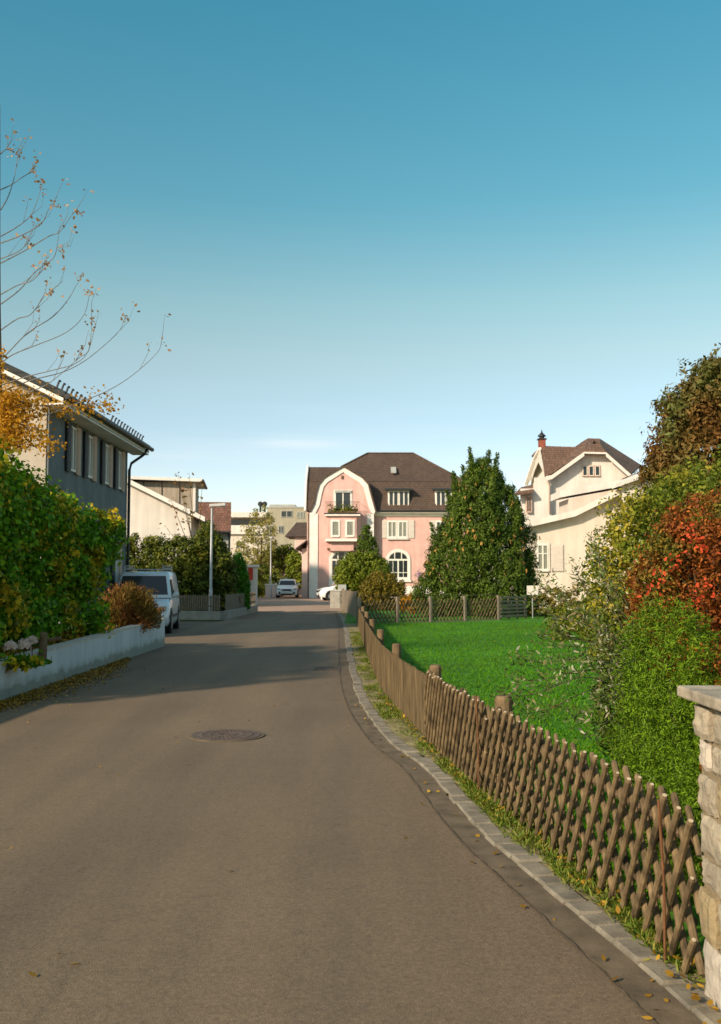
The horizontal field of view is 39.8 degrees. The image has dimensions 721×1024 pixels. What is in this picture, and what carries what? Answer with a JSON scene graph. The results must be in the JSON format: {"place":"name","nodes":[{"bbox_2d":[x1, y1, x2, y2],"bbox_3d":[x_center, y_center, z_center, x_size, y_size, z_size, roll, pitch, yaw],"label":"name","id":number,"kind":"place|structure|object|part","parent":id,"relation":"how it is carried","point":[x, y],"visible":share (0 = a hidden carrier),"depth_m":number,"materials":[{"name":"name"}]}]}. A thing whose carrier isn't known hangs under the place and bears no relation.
{"place":"outdoors","nodes":[
{"label":"outdoors","id":0,"kind":"place"},
{"bbox_2d":[2,363,153,614],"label":"house","id":1,"kind":"structure","parent":0,"point":[91,466],"depth_m":28.83,"materials":[{"name":"paint"}]},
{"bbox_2d":[71,426,76,472],"bbox_3d":[-8.038,-1.750,27.758,0.080,1.250,0.600,0,-4,0],"label":"window","id":2,"kind":"structure","parent":1,"relation":"in","point":[74,443],"depth_m":27.76,"materials":[{"name":"grey glass"}]},
{"bbox_2d":[88,435,92,478],"bbox_3d":[-8.044,-1.633,29.505,0.080,1.250,0.600,0,-4,0],"label":"window","id":3,"kind":"structure","parent":1,"relation":"in","point":[90,460],"depth_m":29.53,"materials":[{"name":"grey glass"}]},
{"bbox_2d":[105,444,108,484],"bbox_3d":[-8.051,-1.503,31.450,0.080,1.250,0.600,0,-4,0],"label":"window","id":4,"kind":"structure","parent":1,"relation":"in","point":[107,446],"depth_m":31.54,"materials":[{"name":"grey glass"}]},
{"bbox_2d":[115,544,118,582],"bbox_3d":[-8.056,1.658,32.718,0.080,1.350,0.550,0,-4,0],"label":"window","id":5,"kind":"structure","parent":1,"relation":"in","point":[117,561],"depth_m":32.84,"materials":[{"name":"white glass"}]},
{"bbox_2d":[118,451,121,489],"bbox_3d":[-8.056,-1.390,33.146,0.080,1.250,0.600,0,-4,0],"label":"window","id":6,"kind":"structure","parent":1,"relation":"in","point":[120,453],"depth_m":33.28,"materials":[{"name":"grey glass"}]},
{"bbox_2d":[257,594,342,610],"bbox_3d":[0.250,7.308,84.701,18.500,0.001,70.000,0,-4,0],"label":"crossing","id":7,"kind":"object","parent":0,"point":[289,603],"depth_m":63.22,"materials":[{"name":"grey asphalt"}]},
{"bbox_2d":[246,565,259,604],"bbox_3d":[-6.912,4.577,62.559,0.950,2.500,1.750,0,-4,0],"label":"kiosk","id":8,"kind":"object","parent":7,"relation":"on","point":[252,571],"visible":0.64,"depth_m":61.87,"materials":[{"name":"paint"}]},
{"bbox_2d":[265,584,275,597],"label":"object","id":9,"kind":"structure","parent":7,"relation":"on","point":[267,591],"depth_m":85.73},
{"bbox_2d":[269,537,273,597],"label":"street lamp","id":10,"kind":"object","parent":7,"relation":"on","point":[270,568],"visible":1,"depth_m":85.80,"materials":[{"name":"grey metal"}]},
{"bbox_2d":[263,567,286,580],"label":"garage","id":11,"kind":"structure","parent":7,"relation":"on","point":[284,568],"depth_m":97.81,"materials":[{"name":"tile"}]},
{"bbox_2d":[275,579,299,597],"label":"parked car","id":12,"kind":"object","parent":7,"relation":"on","point":[287,586],"visible":0.98,"depth_m":84.46,"materials":[{"name":"white paint"}]},
{"bbox_2d":[284,550,301,588],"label":"broadleaf tree","id":13,"kind":"object","parent":7,"relation":"on","point":[293,563],"visible":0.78,"depth_m":91.27,"materials":[{"name":"green plant"}]},
{"bbox_2d":[316,583,335,600],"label":"parked car","id":14,"kind":"object","parent":7,"relation":"on","point":[324,593],"visible":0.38,"depth_m":74.02,"materials":[{"name":"white paint"}]},
{"bbox_2d":[329,590,340,607],"bbox_3d":[-1.395,4.837,55.423,0.660,1.030,0.520,0,-4,0],"label":"utility cabinet","id":15,"kind":"object","parent":7,"relation":"on","point":[335,598],"visible":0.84,"depth_m":55.20,"materials":[{"name":"concrete"}]},
{"bbox_3d":[-1.300,4.852,55.194,0.290,0.730,0.014,0,-4,0],"label":"door","id":16,"kind":"part","parent":15,"relation":"part of","materials":[{"name":"metal"}]},
{"bbox_2d":[338,585,345,589],"bbox_3d":[-1.044,4.789,56.729,0.480,1.300,0.320,0,-4,0],"label":"mailbox","id":17,"kind":"object","parent":7,"relation":"on","point":[340,587],"visible":0.42,"depth_m":56.60,"materials":[{"name":"white metal"}]},
{"bbox_2d":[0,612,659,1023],"bbox_3d":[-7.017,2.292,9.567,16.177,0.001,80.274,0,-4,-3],"label":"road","id":18,"kind":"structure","parent":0,"point":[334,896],"depth_m":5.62,"materials":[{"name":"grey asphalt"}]},
{"bbox_2d":[0,618,164,699],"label":"garden wall","id":19,"kind":"structure","parent":18,"relation":"on","point":[79,655],"depth_m":17.15,"materials":[{"name":"white concrete"}]},
{"bbox_2d":[0,640,39,672],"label":"hydrangea","id":20,"kind":"object","parent":19,"relation":"attached to","point":[11,659],"visible":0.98,"depth_m":13.46,"materials":[{"name":"green plant"}]},
{"bbox_2d":[5,638,46,672],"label":"hydrangea","id":21,"kind":"object","parent":19,"relation":"on","point":[23,643],"visible":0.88,"depth_m":13.63,"materials":[{"name":"green plant"}]},
{"bbox_2d":[19,635,51,669],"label":"hydrangea","id":22,"kind":"object","parent":19,"relation":"attached to","point":[33,639],"visible":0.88,"depth_m":13.85,"materials":[{"name":"green plant"}]},
{"bbox_2d":[35,632,61,659],"bbox_3d":[-4.699,2.017,14.813,0.458,0.452,0.150,0,-4,0],"label":"wooden post","id":23,"kind":"object","parent":19,"relation":"on","point":[43,639],"visible":0.69,"depth_m":14.77,"materials":[{"name":"brown wood"}]},
{"bbox_2d":[108,565,179,632],"bbox_3d":[-6.785,2.748,31.501,2.193,2.108,4.450,0,-4,-6],"label":"parked van","id":24,"kind":"object","parent":18,"relation":"on","point":[165,584],"visible":0.45,"depth_m":30.85,"materials":[{"name":"paint"}]},
{"bbox_3d":[-5.953,2.368,31.267,0.163,0.500,1.000,0,-4,-6],"label":"side window","id":25,"kind":"part","parent":24,"relation":"part of","materials":[{"name":"black glass"}]},
{"bbox_2d":[188,729,264,741],"bbox_3d":[-1.405,2.343,10.457,0.800,0.022,0.800,0,-4,0],"label":"manhole cover","id":26,"kind":"object","parent":18,"relation":"on","point":[229,735],"visible":1,"depth_m":10.37,"materials":[{"name":"metal"}]},
{"bbox_2d":[222,592,257,619],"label":"garden wall","id":27,"kind":"structure","parent":18,"relation":"on","point":[232,602],"depth_m":43.23,"materials":[{"name":"concrete"}]},
{"bbox_2d":[257,611,337,611],"bbox_3d":[-3.150,4.972,49.654,4.500,0.032,0.250,0,-4,0],"label":"road joint","id":28,"kind":"object","parent":18,"relation":"on","point":[297,611],"visible":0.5,"depth_m":49.53,"materials":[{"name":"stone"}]},
{"bbox_2d":[314,667,340,669],"bbox_3d":[-0.607,2.860,18.183,0.480,0.010,0.560,0,-4,0],"label":"drain grate","id":29,"kind":"object","parent":18,"relation":"on","point":[327,668],"visible":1,"depth_m":18.16,"materials":[{"name":"metal"}]},
{"bbox_2d":[0,631,720,1023],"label":"fallen leaves","id":30,"kind":"object","parent":18,"relation":"on","point":[60,687],"visible":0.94,"depth_m":13.34,"materials":[{"name":"yellow plant"}]},
{"bbox_2d":[334,612,656,1023],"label":"road seam","id":31,"kind":"object","parent":18,"relation":"on","point":[576,946],"visible":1,"depth_m":5.42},
{"bbox_2d":[335,612,702,1023],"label":"gutter","id":32,"kind":"object","parent":18,"relation":"on","point":[633,979],"visible":0.98,"depth_m":5.20,"materials":[{"name":"concrete"}]},
{"bbox_2d":[0,0,720,578],"label":"sky","id":33,"kind":"structure","parent":0,"point":[434,230],"materials":[{"name":"blue"}]},
{"bbox_2d":[180,580,587,900],"bbox_3d":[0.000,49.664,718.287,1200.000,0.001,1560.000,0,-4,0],"label":"ground","id":34,"kind":"structure","parent":0,"point":[344,632],"depth_m":39.64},
{"bbox_2d":[126,476,207,596],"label":"house","id":35,"kind":"structure","parent":34,"relation":"on","point":[151,503],"depth_m":54.95,"materials":[{"name":"white paint"}]},
{"bbox_2d":[126,532,215,610],"bbox_3d":[-8.899,2.785,43.410,5.137,3.812,1.968,0,-4,0],"label":"hedge","id":36,"kind":"object","parent":34,"relation":"on","point":[156,548],"visible":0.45,"depth_m":43.03,"materials":[{"name":"green plant"}]},
{"bbox_2d":[159,472,203,537],"bbox_3d":[-8.298,1.421,46.031,1.980,6.599,1.186,0,-4,0],"label":"sapling","id":37,"kind":"object","parent":34,"relation":"on","point":[185,503],"visible":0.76,"depth_m":46.07,"materials":[{"name":"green plant"}]},
{"bbox_2d":[179,595,221,619],"bbox_3d":[-8.613,3.889,40.828,6.143,1.019,0.240,-1,-4,13],"label":"picket fence","id":38,"kind":"object","parent":34,"relation":"on","point":[202,615],"visible":0.27,"depth_m":40.28,"materials":[{"name":"concrete"}]},
{"bbox_2d":[181,518,241,610],"bbox_3d":[-6.729,2.501,44.409,2.929,4.445,2.178,0,-4,0],"label":"shrub","id":39,"kind":"object","parent":34,"relation":"on","point":[224,575],"visible":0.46,"depth_m":43.84,"materials":[{"name":"green plant"}]},
{"bbox_2d":[198,502,230,549],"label":"house","id":40,"kind":"structure","parent":34,"relation":"on","point":[222,518],"depth_m":75.21,"materials":[{"name":"red tile"}]},
{"bbox_2d":[208,503,225,610],"bbox_3d":[-6.185,2.067,42.958,0.705,4.899,0.260,0,-4,0],"label":"street lamp","id":41,"kind":"object","parent":34,"relation":"on","point":[211,546],"visible":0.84,"depth_m":42.96,"materials":[{"name":"grey metal"}]},
{"bbox_2d":[233,551,250,609],"bbox_3d":[-5.668,3.292,46.207,1.284,3.005,1.313,0,-4,0],"label":"thuja","id":42,"kind":"object","parent":34,"relation":"on","point":[243,586],"visible":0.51,"depth_m":45.98,"materials":[{"name":"green plant"}]},
{"bbox_2d":[233,504,277,585],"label":"broadleaf tree","id":43,"kind":"object","parent":34,"relation":"on","point":[248,551],"visible":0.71,"depth_m":94.69,"materials":[{"name":"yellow plant"}]},
{"bbox_2d":[258,584,263,596],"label":"hedge","id":44,"kind":"object","parent":34,"relation":"on","point":[260,590],"visible":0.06,"depth_m":86.72,"materials":[{"name":"green plant"}]},
{"bbox_2d":[245,563,285,596],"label":"shrub","id":45,"kind":"object","parent":34,"relation":"on","point":[265,575],"visible":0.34,"depth_m":89.49,"materials":[{"name":"green plant"}]},
{"bbox_2d":[230,501,306,564],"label":"apartment building","id":46,"kind":"structure","parent":34,"relation":"on","point":[287,517],"depth_m":128.18,"materials":[{"name":"beige paint"}]},
{"bbox_2d":[279,526,283,532],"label":"window","id":47,"kind":"structure","parent":46,"relation":"in","point":[281,528],"depth_m":128.09,"materials":[{"name":"clear glass"}]},
{"bbox_2d":[281,511,291,516],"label":"window","id":48,"kind":"structure","parent":46,"relation":"in","point":[283,513],"depth_m":128.25,"materials":[{"name":"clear glass"}]},
{"bbox_2d":[297,512,303,517],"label":"window","id":49,"kind":"structure","parent":46,"relation":"in","point":[299,514],"depth_m":128.19,"materials":[{"name":"clear glass"}]},
{"bbox_2d":[251,543,298,591],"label":"broadleaf tree","id":50,"kind":"object","parent":34,"relation":"on","point":[278,559],"visible":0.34,"depth_m":98.02,"materials":[{"name":"green plant"}]},
{"bbox_2d":[285,522,306,593],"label":"house","id":51,"kind":"structure","parent":34,"relation":"on","point":[297,532],"depth_m":104.27,"materials":[{"name":"brown tile"}]},
{"bbox_2d":[296,452,464,597],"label":"house","id":52,"kind":"structure","parent":34,"relation":"on","point":[398,499],"depth_m":84.95,"materials":[{"name":"pink paint"}]},
{"bbox_2d":[331,520,339,536],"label":"window","id":53,"kind":"structure","parent":52,"relation":"in","point":[335,524],"depth_m":83.45,"materials":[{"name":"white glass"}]},
{"bbox_2d":[331,551,349,581],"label":"window","id":54,"kind":"structure","parent":52,"relation":"in","point":[335,557],"depth_m":84.17,"materials":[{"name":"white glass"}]},
{"bbox_2d":[327,503,357,512],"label":"flower box","id":55,"kind":"object","parent":52,"relation":"on","point":[349,510],"visible":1,"depth_m":83.19,"materials":[{"name":"green plant"}]},
{"bbox_2d":[334,490,351,510],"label":"window","id":56,"kind":"structure","parent":52,"relation":"in","point":[342,498],"depth_m":84.52,"materials":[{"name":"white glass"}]},
{"bbox_2d":[345,520,354,536],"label":"window","id":57,"kind":"structure","parent":52,"relation":"in","point":[349,524],"depth_m":83.45,"materials":[{"name":"white glass"}]},
{"bbox_2d":[387,520,396,537],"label":"window","id":58,"kind":"structure","parent":52,"relation":"in","point":[391,524],"depth_m":85.06,"materials":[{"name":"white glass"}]},
{"bbox_2d":[389,491,398,504],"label":"window","id":59,"kind":"structure","parent":52,"relation":"in","point":[393,495],"depth_m":85.08,"materials":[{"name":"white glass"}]},
{"bbox_2d":[388,551,408,577],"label":"window","id":60,"kind":"structure","parent":52,"relation":"in","point":[398,560],"depth_m":84.85,"materials":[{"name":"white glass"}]},
{"bbox_2d":[397,520,407,537],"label":"window","id":61,"kind":"structure","parent":52,"relation":"in","point":[402,525],"depth_m":85.06,"materials":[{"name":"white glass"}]},
{"bbox_2d":[399,491,408,504],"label":"window","id":62,"kind":"structure","parent":52,"relation":"in","point":[403,495],"depth_m":85.08,"materials":[{"name":"white glass"}]},
{"bbox_2d":[435,520,442,533],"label":"window","id":63,"kind":"structure","parent":52,"relation":"in","point":[436,521],"depth_m":85.08,"materials":[{"name":"white glass"}]},
{"bbox_2d":[436,491,445,504],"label":"window","id":64,"kind":"structure","parent":52,"relation":"in","point":[440,495],"depth_m":85.09,"materials":[{"name":"white glass"}]},
{"bbox_2d":[338,611,720,1023],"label":"kerb","id":65,"kind":"structure","parent":34,"relation":"on","point":[596,918],"depth_m":5.35,"materials":[{"name":"stone"}]},
{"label":"garden bed","id":66,"kind":"structure","parent":34,"relation":"on","visible":0},
{"bbox_2d":[0,621,125,657],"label":"bed plants","id":67,"kind":"object","parent":66,"relation":"on","point":[7,653],"visible":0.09,"depth_m":16.94,"materials":[{"name":"green plant"}]},
{"bbox_2d":[0,434,129,653],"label":"hedge","id":68,"kind":"object","parent":66,"relation":"on","point":[52,587],"visible":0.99,"depth_m":17.20,"materials":[{"name":"green plant"}]},
{"bbox_2d":[0,118,170,458],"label":"bare tree","id":69,"kind":"object","parent":66,"relation":"on","point":[13,420],"visible":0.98,"depth_m":16.98,"materials":[{"name":"orange plant"}]},
{"bbox_2d":[95,581,161,633],"bbox_3d":[-5.275,2.131,22.313,1.574,1.234,1.753,0,-4,0],"label":"russet shrub","id":70,"kind":"object","parent":66,"relation":"on","point":[132,605],"visible":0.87,"depth_m":21.95,"materials":[{"name":"brown plant"}]},
{"bbox_2d":[141,587,164,624],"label":"berry shrub","id":71,"kind":"object","parent":66,"relation":"on","point":[157,607],"visible":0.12,"depth_m":23.65,"materials":[{"name":"green plant"}]},
{"bbox_2d":[344,599,553,622],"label":"garden grass","id":72,"kind":"structure","parent":0,"point":[352,619],"depth_m":40.62,"materials":[{"name":"green plant"}]},
{"bbox_2d":[341,588,357,616],"bbox_3d":[-0.535,4.219,46.908,0.123,1.130,10.846,0,-4,-4],"label":"board screen","id":73,"kind":"object","parent":72,"relation":"on","point":[348,601],"visible":0.97,"depth_m":45.68,"materials":[{"name":"grey wood"}]},
{"bbox_2d":[331,550,395,603],"bbox_3d":[0.183,3.900,57.866,3.788,3.467,3.162,0,-4,0],"label":"round bush","id":74,"kind":"object","parent":72,"relation":"on","point":[348,565],"visible":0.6,"depth_m":57.13,"materials":[{"name":"green plant"}]},
{"bbox_2d":[355,525,381,576],"bbox_3d":[0.326,3.249,62.042,3.096,5.080,3.238,-3,-5,35],"label":"conifer tree","id":75,"kind":"object","parent":72,"relation":"on","point":[368,537],"visible":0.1,"depth_m":61.75,"materials":[{"name":"green plant"}]},
{"bbox_2d":[357,569,406,609],"bbox_3d":[1.146,4.097,51.894,2.799,2.243,2.015,0,-4,0],"label":"bush","id":76,"kind":"object","parent":72,"relation":"on","point":[380,592],"visible":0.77,"depth_m":51.37,"materials":[{"name":"plant"}]},
{"bbox_2d":[399,592,424,612],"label":"garden perennials","id":77,"kind":"object","parent":72,"relation":"on","point":[408,597],"visible":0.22,"depth_m":46.73,"materials":[{"name":"orange plant"}]},
{"bbox_2d":[412,569,422,598],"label":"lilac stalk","id":78,"kind":"object","parent":72,"relation":"on","point":[418,573],"visible":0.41,"depth_m":48.40,"materials":[{"name":"plant"}]},
{"bbox_2d":[357,594,499,624],"bbox_3d":[2.692,3.606,37.237,6.970,1.064,0.120,3,-5,-37],"label":"lattice fence","id":79,"kind":"object","parent":72,"relation":"on","point":[464,607],"visible":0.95,"depth_m":37.24,"materials":[{"name":"brown wood"}]},
{"bbox_2d":[408,447,544,616],"bbox_3d":[5.150,0.804,44.476,6.098,7.696,6.217,0,-4,0],"label":"conifer tree","id":80,"kind":"object","parent":72,"relation":"on","point":[491,536],"visible":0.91,"depth_m":43.40,"materials":[{"name":"green plant"}]},
{"bbox_2d":[500,596,526,619],"bbox_3d":[6.143,3.849,40.010,0.086,0.950,1.915,-3,-5,42],"label":"plank fence","id":81,"kind":"object","parent":72,"relation":"on","point":[509,608],"visible":0.88,"depth_m":39.97,"materials":[{"name":"grey wood"}]},
{"bbox_2d":[527,586,537,617],"bbox_3d":[7.060,3.702,40.864,0.460,1.357,0.069,0,-4,0],"label":"sign board","id":82,"kind":"object","parent":72,"relation":"on","point":[530,589],"visible":0.79,"depth_m":40.86,"materials":[{"name":"white metal"}]},
{"bbox_2d":[519,579,608,616],"bbox_3d":[9.178,3.748,42.861,5.068,1.766,1.650,0,-4,0],"label":"shrub","id":83,"kind":"object","parent":72,"relation":"on","point":[547,598],"visible":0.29,"depth_m":42.64,"materials":[{"name":"green plant"}]},
{"bbox_2d":[341,611,705,990],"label":"verge","id":84,"kind":"structure","parent":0,"point":[406,739],"depth_m":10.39,"materials":[{"name":"green plant"}]},
{"bbox_2d":[356,604,440,735],"bbox_3d":[0.187,2.916,24.538,0.405,0.750,28.750,0,-4,-2],"label":"slat fence","id":85,"kind":"object","parent":84,"relation":"on","point":[401,682],"visible":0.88,"depth_m":12.73,"materials":[{"name":"brown wood"}]},
{"bbox_2d":[423,670,704,975],"bbox_3d":[1.071,1.743,7.120,0.225,0.770,6.230,0,-4,-7],"label":"lattice fence","id":86,"kind":"object","parent":84,"relation":"on","point":[450,723],"visible":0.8,"depth_m":5.48,"materials":[{"name":"brown wood"}]},
{"bbox_2d":[475,696,478,791],"bbox_3d":[0.885,1.777,7.551,0.029,0.760,0.023,-2,-4,31],"label":"metal rod","id":87,"kind":"object","parent":86,"relation":"attached to","point":[477,738],"visible":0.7,"depth_m":7.55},
{"bbox_2d":[657,799,665,963],"bbox_3d":[1.289,1.587,4.260,0.029,0.700,0.023,-2,-4,31],"label":"metal rod","id":88,"kind":"object","parent":84,"relation":"on","point":[663,880],"visible":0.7,"depth_m":4.26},
{"bbox_2d":[677,685,720,1011],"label":"stone pillar","id":89,"kind":"structure","parent":84,"relation":"on","point":[706,722],"depth_m":3.84,"materials":[{"name":"stone"}]},
{"bbox_2d":[375,621,705,963],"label":"lawn","id":90,"kind":"structure","parent":0,"point":[702,938],"depth_m":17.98,"materials":[{"name":"green plant"}]},
{"bbox_2d":[488,530,656,765],"bbox_3d":[1.837,1.147,8.170,1.208,2.108,2.351,-1,-4,20],"label":"butterfly bush","id":91,"kind":"object","parent":90,"relation":"on","point":[589,657],"visible":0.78,"depth_m":8.13,"materials":[{"name":"green plant"}]},
{"bbox_2d":[542,601,653,677],"bbox_3d":[5.856,2.717,23.436,3.007,1.191,18.010,-1,-4,10],"label":"bramble","id":92,"kind":"object","parent":90,"relation":"on","point":[571,624],"visible":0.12,"depth_m":25.79,"materials":[{"name":"green plant"}]},
{"bbox_2d":[573,444,720,691],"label":"green shrub","id":93,"kind":"object","parent":90,"relation":"on","point":[630,518],"visible":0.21,"depth_m":11.99,"materials":[{"name":"green plant"}]},
{"bbox_2d":[584,646,719,771],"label":"undergrowth","id":94,"kind":"object","parent":90,"relation":"on","point":[602,711],"visible":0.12,"depth_m":8.36,"materials":[{"name":"green plant"}]},
{"bbox_2d":[602,590,720,894],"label":"juniper","id":95,"kind":"object","parent":90,"relation":"on","point":[684,785],"visible":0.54,"depth_m":6.18,"materials":[{"name":"green plant"}]},
{"bbox_2d":[617,481,720,680],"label":"red shrub","id":96,"kind":"object","parent":90,"relation":"on","point":[677,533],"visible":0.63,"depth_m":7.80,"materials":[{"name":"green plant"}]},
{"bbox_2d":[634,343,720,555],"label":"bronze tree","id":97,"kind":"object","parent":90,"relation":"on","point":[692,409],"visible":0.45,"depth_m":20.55,"materials":[{"name":"plant"}]},
{"bbox_2d":[693,634,720,885],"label":"cotoneaster","id":98,"kind":"object","parent":90,"relation":"on","point":[716,662],"visible":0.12,"depth_m":6.25,"materials":[{"name":"green plant"}]},
{"bbox_2d":[509,472,638,607],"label":"house","id":99,"kind":"structure","parent":0,"point":[562,534],"depth_m":55.02,"materials":[{"name":"cream plaster"},{"name":"painted wood"},{"name":"glass"}]},
{"bbox_2d":[535,543,549,571],"bbox_3d":[10.058,2.495,54.896,0.788,1.582,0.120,0,-4,0],"label":"window","id":100,"kind":"structure","parent":99,"relation":"in","point":[543,549],"depth_m":54.90,"materials":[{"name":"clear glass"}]},
{"bbox_2d":[514,430,639,520],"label":"house","id":101,"kind":"structure","parent":99,"relation":"on","point":[586,462],"depth_m":66.31,"materials":[{"name":"white paint"}]},
{"bbox_2d":[526,496,531,512],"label":"window","id":102,"kind":"structure","parent":101,"relation":"in","point":[528,498],"depth_m":65.61,"materials":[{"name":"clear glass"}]},
{"bbox_2d":[582,465,587,475],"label":"window","id":103,"kind":"structure","parent":101,"relation":"in","point":[584,467],"depth_m":66.29,"materials":[{"name":"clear glass"}]},
{"bbox_2d":[588,465,593,475],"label":"window","id":104,"kind":"structure","parent":101,"relation":"in","point":[590,467],"depth_m":66.29,"materials":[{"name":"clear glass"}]},
{"bbox_2d":[594,465,600,475],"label":"window","id":105,"kind":"structure","parent":101,"relation":"in","point":[597,468],"depth_m":66.27,"materials":[{"name":"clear glass"}]},
{"bbox_2d":[612,471,652,587],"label":"house","id":106,"kind":"structure","parent":0,"point":[629,481],"depth_m":52.33,"materials":[{"name":"white paint"}]}
]}

